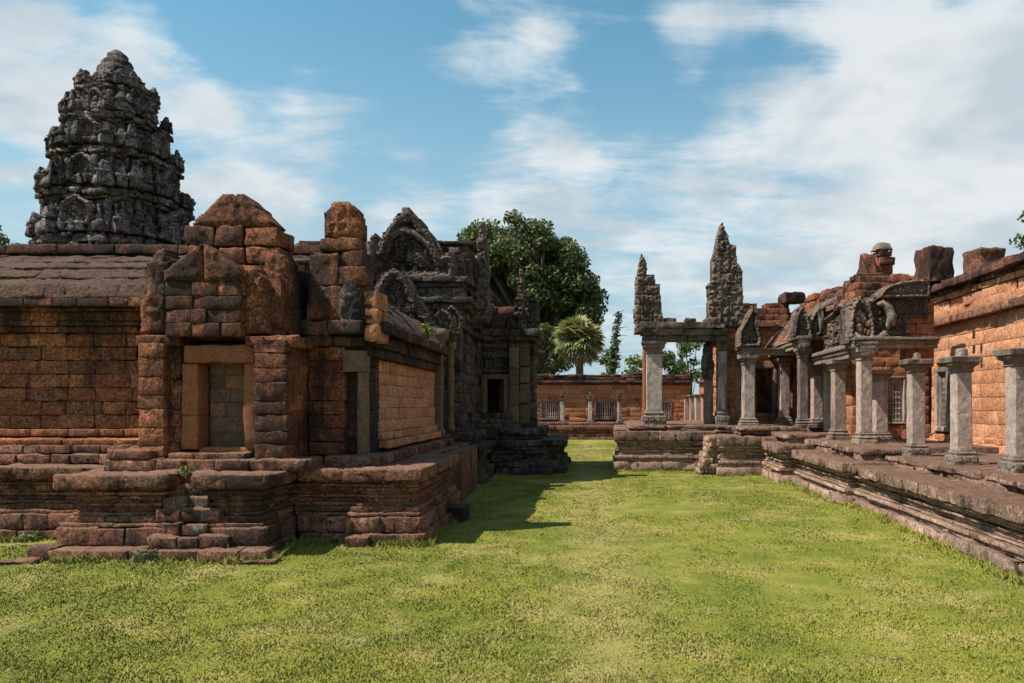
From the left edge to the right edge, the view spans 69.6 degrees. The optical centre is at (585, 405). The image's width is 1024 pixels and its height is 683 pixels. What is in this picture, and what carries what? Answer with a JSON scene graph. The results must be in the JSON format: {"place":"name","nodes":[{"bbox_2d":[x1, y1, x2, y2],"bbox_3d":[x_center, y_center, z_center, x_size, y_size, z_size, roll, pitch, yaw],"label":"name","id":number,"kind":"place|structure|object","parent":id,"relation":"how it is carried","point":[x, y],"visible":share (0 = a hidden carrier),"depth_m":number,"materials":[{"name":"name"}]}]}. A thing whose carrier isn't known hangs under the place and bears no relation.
{"place":"outdoors","nodes":[
{"label":"outdoors","id":0,"kind":"place"},
{"bbox_2d":[24,49,195,244],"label":"temple tower","id":1,"kind":"structure","parent":0,"point":[113,172],"depth_m":16.95,"materials":[{"name":"grey stone"}]},
{"bbox_2d":[0,407,1023,682],"bbox_3d":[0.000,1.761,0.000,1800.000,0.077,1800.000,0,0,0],"label":"ground","id":2,"kind":"structure","parent":0,"point":[812,583],"depth_m":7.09,"materials":[{"name":"green plant"}]},
{"bbox_2d":[0,225,20,244],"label":"broadleaf tree","id":3,"kind":"object","parent":2,"relation":"on","point":[3,240],"visible":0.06,"depth_m":39.63,"materials":[{"name":"green plant"}]},
{"bbox_2d":[0,557,42,564],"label":"fallen stone","id":4,"kind":"object","parent":2,"relation":"on","point":[29,560],"visible":0.88,"depth_m":8.05,"materials":[{"name":"brown stone"}]},
{"bbox_2d":[18,530,44,542],"bbox_3d":[-7.109,1.683,9.381,0.250,0.178,0.280,0,0,0],"label":"weed","id":5,"kind":"object","parent":2,"relation":"on","point":[27,536],"visible":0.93,"depth_m":9.34,"materials":[{"name":"green plant"}]},
{"bbox_2d":[27,544,64,560],"bbox_3d":[-6.115,1.685,8.301,0.313,0.211,0.291,0,0,0],"label":"fallen stone","id":6,"kind":"object","parent":2,"relation":"on","point":[41,550],"visible":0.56,"depth_m":8.18,"materials":[{"name":"brown stone"}]},
{"bbox_2d":[127,546,159,562],"bbox_3d":[-4.897,1.671,8.127,0.321,0.203,0.301,0,0,0],"label":"weed","id":7,"kind":"object","parent":2,"relation":"on","point":[143,556],"visible":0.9,"depth_m":8.10,"materials":[{"name":"green plant"}]},
{"bbox_2d":[0,194,476,561],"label":"laterite hall","id":8,"kind":"structure","parent":2,"relation":"on","point":[258,369],"depth_m":9.65,"materials":[{"name":"stone"}]},
{"bbox_2d":[177,466,196,476],"bbox_3d":[-4.713,0.773,8.667,0.215,0.137,0.193,0,0,0],"label":"weed","id":9,"kind":"object","parent":8,"relation":"on","point":[185,471],"visible":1,"depth_m":8.64,"materials":[{"name":"green plant"}]},
{"bbox_2d":[169,344,256,459],"bbox_3d":[-4.710,-0.054,9.457,1.039,1.487,0.608,0,0,0],"label":"false door","id":10,"kind":"structure","parent":8,"relation":"in","point":[219,374],"depth_m":9.38,"materials":[{"name":"stone"}]},
{"bbox_2d":[342,350,369,454],"bbox_3d":[-3.134,-0.035,10.120,0.334,1.435,0.365,0,0,0],"label":"side door","id":11,"kind":"structure","parent":8,"relation":"in","point":[357,360],"depth_m":9.95,"materials":[{"name":"stone"}]},
{"bbox_2d":[418,323,435,337],"bbox_3d":[-2.920,-1.346,13.195,0.462,0.290,0.398,0,0,0],"label":"weed","id":12,"kind":"object","parent":8,"relation":"on","point":[426,330],"visible":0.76,"depth_m":13.14,"materials":[{"name":"green plant"}]},
{"bbox_2d":[239,557,280,564],"bbox_3d":[-3.618,1.734,8.126,0.412,0.082,0.237,0,0,0],"label":"fallen stone","id":13,"kind":"object","parent":2,"relation":"on","point":[271,561],"visible":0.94,"depth_m":8.03,"materials":[{"name":"brown stone"}]},
{"bbox_2d":[345,534,370,547],"bbox_3d":[-2.834,1.693,9.140,0.288,0.169,0.247,0,0,-8],"label":"fallen stone","id":14,"kind":"object","parent":2,"relation":"on","point":[354,540],"visible":0.95,"depth_m":9.03,"materials":[{"name":"brown stone"}]},
{"bbox_2d":[299,207,570,483],"bbox_3d":[-3.724,-1.328,18.770,6.604,6.225,8.500,0,0,0],"label":"sandstone shrine","id":15,"kind":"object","parent":2,"relation":"on","point":[485,392],"visible":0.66,"depth_m":17.38,"materials":[{"name":"stone"}]},
{"bbox_2d":[480,374,508,418],"bbox_3d":[-2.429,-0.199,20.232,0.830,1.312,1.155,0,0,0],"label":"doorway","id":16,"kind":"structure","parent":15,"relation":"in","point":[504,378],"depth_m":19.74,"materials":[{"name":"stone"}]},
{"bbox_2d":[447,503,469,522],"bbox_3d":[-2.002,1.648,11.202,0.413,0.279,0.378,0,0,6],"label":"fallen stone","id":17,"kind":"object","parent":2,"relation":"on","point":[460,511],"visible":0.49,"depth_m":11.04,"materials":[{"name":"stone"}]},
{"bbox_2d":[455,208,609,373],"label":"broadleaf tree","id":18,"kind":"object","parent":2,"relation":"on","point":[560,285],"visible":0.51,"depth_m":53.99,"materials":[{"name":"green plant"}]},
{"bbox_2d":[536,322,573,374],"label":"tree","id":19,"kind":"object","parent":2,"relation":"on","point":[547,330],"visible":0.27,"depth_m":51.85,"materials":[{"name":"green plant"}]},
{"bbox_2d":[551,314,606,373],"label":"fan palm","id":20,"kind":"object","parent":2,"relation":"on","point":[576,348],"visible":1,"depth_m":42.28,"materials":[{"name":"green plant"}]},
{"bbox_2d":[598,347,621,374],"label":"wall tree","id":21,"kind":"object","parent":2,"relation":"on","point":[603,360],"visible":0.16,"depth_m":46.93,"materials":[{"name":"green plant"}]},
{"bbox_2d":[536,372,689,439],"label":"enclosure wall","id":22,"kind":"structure","parent":2,"relation":"on","point":[604,390],"depth_m":39.00,"materials":[{"name":"orange stone"}]},
{"bbox_2d":[540,401,560,419],"bbox_3d":[-1.853,0.249,39.074,1.116,1.006,0.272,0,0,0],"label":"window","id":23,"kind":"structure","parent":22,"relation":"in","point":[549,411],"depth_m":39.05,"materials":[{"name":"grey stone"}]},
{"bbox_2d":[559,392,565,422],"bbox_3d":[-1.180,0.090,37.999,0.342,1.599,0.348,0,0,0],"label":"colonnette","id":24,"kind":"object","parent":22,"relation":"on","point":[562,400],"visible":1,"depth_m":37.90,"materials":[{"name":"stone"}]},
{"bbox_2d":[587,392,593,422],"bbox_3d":[0.266,0.088,38.002,0.346,1.604,0.342,0,0,0],"label":"colonnette","id":25,"kind":"object","parent":22,"relation":"on","point":[589,399],"visible":1,"depth_m":37.90,"materials":[{"name":"stone"}]},
{"bbox_2d":[594,401,615,419],"bbox_3d":[1.052,0.249,39.073,1.154,1.008,0.274,0,0,0],"label":"window","id":26,"kind":"structure","parent":22,"relation":"in","point":[603,411],"depth_m":39.05,"materials":[{"name":"grey stone"}]},
{"bbox_2d":[616,392,622,422],"bbox_3d":[1.783,0.080,37.997,0.342,1.619,0.345,0,0,0],"label":"colonnette","id":27,"kind":"object","parent":22,"relation":"on","point":[619,400],"visible":1,"depth_m":37.90,"materials":[{"name":"stone"}]},
{"bbox_2d":[662,401,672,419],"bbox_3d":[4.135,0.250,39.074,1.076,1.005,0.272,0,0,0],"label":"window","id":28,"kind":"structure","parent":22,"relation":"in","point":[667,407],"depth_m":39.05,"materials":[{"name":"grey stone"}]},
{"bbox_2d":[605,311,626,374],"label":"vine covered tree","id":29,"kind":"object","parent":2,"relation":"on","point":[613,355],"visible":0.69,"depth_m":45.94,"materials":[{"name":"green plant"}]},
{"bbox_2d":[621,354,641,374],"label":"wall tree","id":30,"kind":"object","parent":2,"relation":"on","point":[630,360],"visible":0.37,"depth_m":49.71,"materials":[{"name":"green plant"}]},
{"bbox_2d":[662,350,686,374],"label":"wall tree","id":31,"kind":"object","parent":2,"relation":"on","point":[668,361],"visible":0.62,"depth_m":55.27,"materials":[{"name":"green plant"}]},
{"bbox_2d":[673,342,703,394],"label":"wall tree","id":32,"kind":"object","parent":2,"relation":"on","point":[685,348],"visible":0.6,"depth_m":59.72,"materials":[{"name":"green plant"}]},
{"bbox_2d":[696,375,703,419],"bbox_3d":[6.213,0.072,33.054,3.574,3.388,11.722,0,0,0],"label":"side gallery","id":33,"kind":"object","parent":2,"relation":"on","point":[701,385],"visible":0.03,"depth_m":38.23,"materials":[{"name":"orange stone"}]},
{"bbox_2d":[682,395,688,420],"bbox_3d":[5.046,0.195,36.497,0.382,1.390,0.371,0,0,0],"label":"colonnette","id":34,"kind":"object","parent":33,"relation":"on","point":[686,407],"visible":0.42,"depth_m":36.39,"materials":[{"name":"stone"}]},
{"bbox_2d":[687,395,694,419],"bbox_3d":[5.047,0.195,34.601,0.376,1.390,0.376,0,0,0],"label":"colonnette","id":35,"kind":"object","parent":33,"relation":"on","point":[691,409],"visible":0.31,"depth_m":34.49,"materials":[{"name":"stone"}]},
{"bbox_2d":[693,394,700,419],"bbox_3d":[5.050,0.195,32.798,0.368,1.390,0.368,0,0,0],"label":"colonnette","id":36,"kind":"object","parent":33,"relation":"on","point":[697,405],"visible":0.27,"depth_m":32.69,"materials":[{"name":"stone"}]},
{"bbox_2d":[699,394,703,419],"bbox_3d":[5.047,0.195,31.002,0.380,1.390,0.374,0,0,0],"label":"colonnette","id":37,"kind":"object","parent":33,"relation":"on","point":[702,406],"visible":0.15,"depth_m":30.90,"materials":[{"name":"stone"}]},
{"bbox_2d":[613,420,1023,576],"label":"stone platform","id":38,"kind":"structure","parent":2,"relation":"on","point":[978,511],"depth_m":12.93,"materials":[{"name":"stone"}]},
{"bbox_2d":[633,222,743,425],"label":"ruined portico","id":39,"kind":"structure","parent":38,"relation":"on","point":[718,326],"depth_m":20.74,"materials":[{"name":"grey stone"}]},
{"bbox_2d":[713,271,939,443],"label":"gate pavilion","id":40,"kind":"structure","parent":38,"relation":"on","point":[813,360],"depth_m":17.38,"materials":[{"name":"stone"}]},
{"bbox_2d":[755,365,777,416],"bbox_3d":[5.378,-0.439,22.074,0.826,1.547,0.272,0,0,0],"label":"doorway","id":41,"kind":"structure","parent":40,"relation":"in","point":[765,375],"depth_m":22.04,"materials":[{"name":"stone"}]},
{"bbox_2d":[790,365,791,416],"bbox_3d":[6.060,-0.439,22.074,0.344,1.543,0.272,0,0,0],"label":"window","id":42,"kind":"structure","parent":40,"relation":"in","point":[790,365],"depth_m":21.97,"materials":[{"name":"stone"}]},
{"bbox_2d":[778,291,805,304],"bbox_3d":[6.279,-3.266,22.265,0.707,0.407,0.609,0,0,-11],"label":"roof stone","id":43,"kind":"object","parent":40,"relation":"on","point":[792,298],"visible":0.92,"depth_m":22.00,"materials":[{"name":"brown stone"}]},
{"bbox_2d":[823,365,848,430],"bbox_3d":[6.276,-0.189,18.301,0.358,1.688,0.907,0,0,0],"label":"doorway","id":44,"kind":"structure","parent":40,"relation":"in","point":[826,371],"depth_m":18.60,"materials":[{"name":"grey stone"}]},
{"bbox_2d":[850,253,883,281],"bbox_3d":[6.781,-3.327,17.597,0.684,0.687,0.529,0,0,0],"label":"roof stone","id":45,"kind":"object","parent":40,"relation":"on","point":[867,262],"visible":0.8,"depth_m":17.46,"materials":[{"name":"brown stone"}]},
{"bbox_2d":[870,242,894,275],"bbox_3d":[7.217,-3.433,17.799,0.521,1.045,0.443,0,0,-10],"label":"stone stack","id":46,"kind":"object","parent":40,"relation":"on","point":[884,260],"visible":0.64,"depth_m":17.63,"materials":[{"name":"stone"}]},
{"bbox_2d":[888,376,906,423],"bbox_3d":[7.205,-0.125,17.053,0.533,1.116,0.234,0,0,0],"label":"window","id":47,"kind":"structure","parent":40,"relation":"in","point":[897,384],"depth_m":17.02,"materials":[{"name":"grey stone"}]},
{"bbox_2d":[872,370,894,441],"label":"stone pillar","id":48,"kind":"structure","parent":38,"relation":"on","point":[880,380],"depth_m":15.47,"materials":[{"name":"stone"}]},
{"bbox_2d":[898,353,933,456],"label":"stone pillar","id":49,"kind":"structure","parent":38,"relation":"on","point":[915,367],"depth_m":12.78,"materials":[{"name":"stone"}]},
{"bbox_2d":[939,348,982,465],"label":"stone pillar","id":50,"kind":"structure","parent":38,"relation":"on","point":[961,364],"depth_m":10.89,"materials":[{"name":"stone"}]},
{"bbox_2d":[927,251,1023,453],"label":"gallery","id":51,"kind":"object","parent":38,"relation":"on","point":[979,311],"visible":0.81,"depth_m":14.40,"materials":[{"name":"orange stone"}]},
{"bbox_2d":[914,245,954,286],"bbox_3d":[7.903,-3.154,16.552,0.704,0.860,0.645,0,0,-8],"label":"roof stone","id":52,"kind":"object","parent":51,"relation":"on","point":[933,264],"visible":0.77,"depth_m":16.29,"materials":[{"name":"brown stone"}]},
{"bbox_2d":[933,367,949,431],"bbox_3d":[7.988,-0.140,16.198,0.300,1.426,0.728,0,0,0],"label":"window","id":53,"kind":"structure","parent":51,"relation":"in","point":[942,412],"depth_m":16.31,"materials":[{"name":"grey stone"}]},
{"bbox_2d":[962,247,1005,273],"bbox_3d":[8.273,-2.952,15.191,0.629,0.582,0.661,0,0,-7],"label":"roof stone","id":54,"kind":"object","parent":51,"relation":"on","point":[976,258],"visible":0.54,"depth_m":14.95,"materials":[{"name":"brown stone"}]},
{"bbox_2d":[992,348,1023,473],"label":"stone pillar","id":55,"kind":"structure","parent":38,"relation":"on","point":[1012,458],"depth_m":9.59,"materials":[{"name":"stone"}]},
{"bbox_2d":[1008,210,1023,249],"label":"broadleaf tree","id":56,"kind":"object","parent":2,"relation":"on","point":[1020,238],"visible":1,"depth_m":29.72,"materials":[{"name":"green plant"}]},
{"bbox_2d":[0,0,1023,406],"label":"sky","id":57,"kind":"structure","parent":0,"point":[818,134],"materials":[{"name":"blue"}]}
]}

